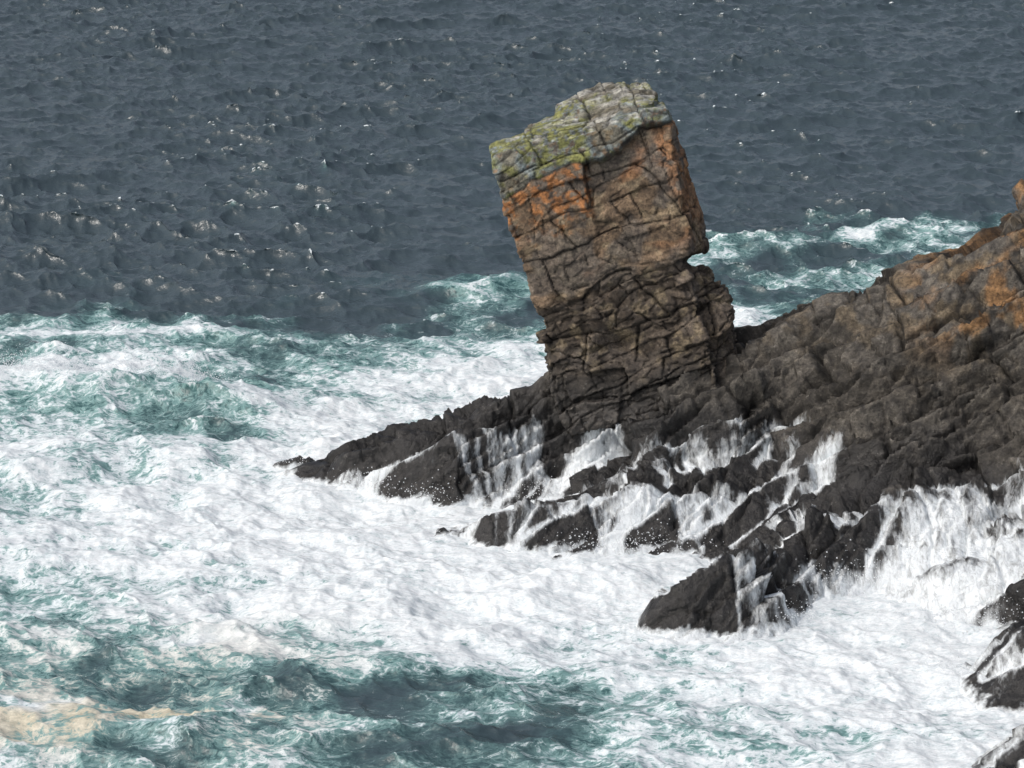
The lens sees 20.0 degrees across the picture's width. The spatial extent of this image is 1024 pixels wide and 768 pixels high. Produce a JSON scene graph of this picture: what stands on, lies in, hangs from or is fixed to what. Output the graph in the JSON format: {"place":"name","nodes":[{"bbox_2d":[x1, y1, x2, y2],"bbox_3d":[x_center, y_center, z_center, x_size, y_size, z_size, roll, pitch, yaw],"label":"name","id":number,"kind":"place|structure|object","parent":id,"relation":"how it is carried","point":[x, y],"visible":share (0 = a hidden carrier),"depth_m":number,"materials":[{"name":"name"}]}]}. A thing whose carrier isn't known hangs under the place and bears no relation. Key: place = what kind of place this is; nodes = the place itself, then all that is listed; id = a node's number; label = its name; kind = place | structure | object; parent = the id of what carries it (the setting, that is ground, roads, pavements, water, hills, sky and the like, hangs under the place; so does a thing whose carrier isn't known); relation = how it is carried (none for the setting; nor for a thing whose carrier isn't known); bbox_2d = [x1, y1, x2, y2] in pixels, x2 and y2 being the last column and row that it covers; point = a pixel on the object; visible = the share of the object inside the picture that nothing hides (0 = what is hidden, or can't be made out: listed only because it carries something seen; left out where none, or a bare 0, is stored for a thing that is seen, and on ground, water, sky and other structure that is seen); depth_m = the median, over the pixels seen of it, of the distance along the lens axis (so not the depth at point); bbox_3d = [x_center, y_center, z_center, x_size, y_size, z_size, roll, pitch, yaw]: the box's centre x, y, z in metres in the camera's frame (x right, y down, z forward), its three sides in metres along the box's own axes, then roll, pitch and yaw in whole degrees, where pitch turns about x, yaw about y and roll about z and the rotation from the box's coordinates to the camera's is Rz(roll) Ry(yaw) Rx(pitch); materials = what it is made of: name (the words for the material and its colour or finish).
{"place":"outdoors","nodes":[
{"label":"outdoors","id":0,"kind":"place"},
{"bbox_2d":[0,0,1023,767],"bbox_3d":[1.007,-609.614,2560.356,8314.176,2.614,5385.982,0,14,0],"label":"sea","id":1,"kind":"structure","parent":0,"point":[290,216],"depth_m":131.16,"materials":[{"name":"liquid"}]},
{"bbox_2d":[0,335,1023,673],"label":"sea spray","id":2,"kind":"object","parent":1,"relation":"on","point":[32,365],"visible":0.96,"depth_m":106.67,"materials":[{"name":"white liquid"}]},
{"bbox_2d":[273,178,1023,767],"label":"rocky headland","id":3,"kind":"structure","parent":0,"point":[875,428],"depth_m":102.52,"materials":[{"name":"black stone"}]},
{"bbox_2d":[489,82,736,436],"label":"leaning rock pillar","id":4,"kind":"structure","parent":3,"relation":"on","point":[602,211],"depth_m":106.49,"materials":[{"name":"brown stone"}]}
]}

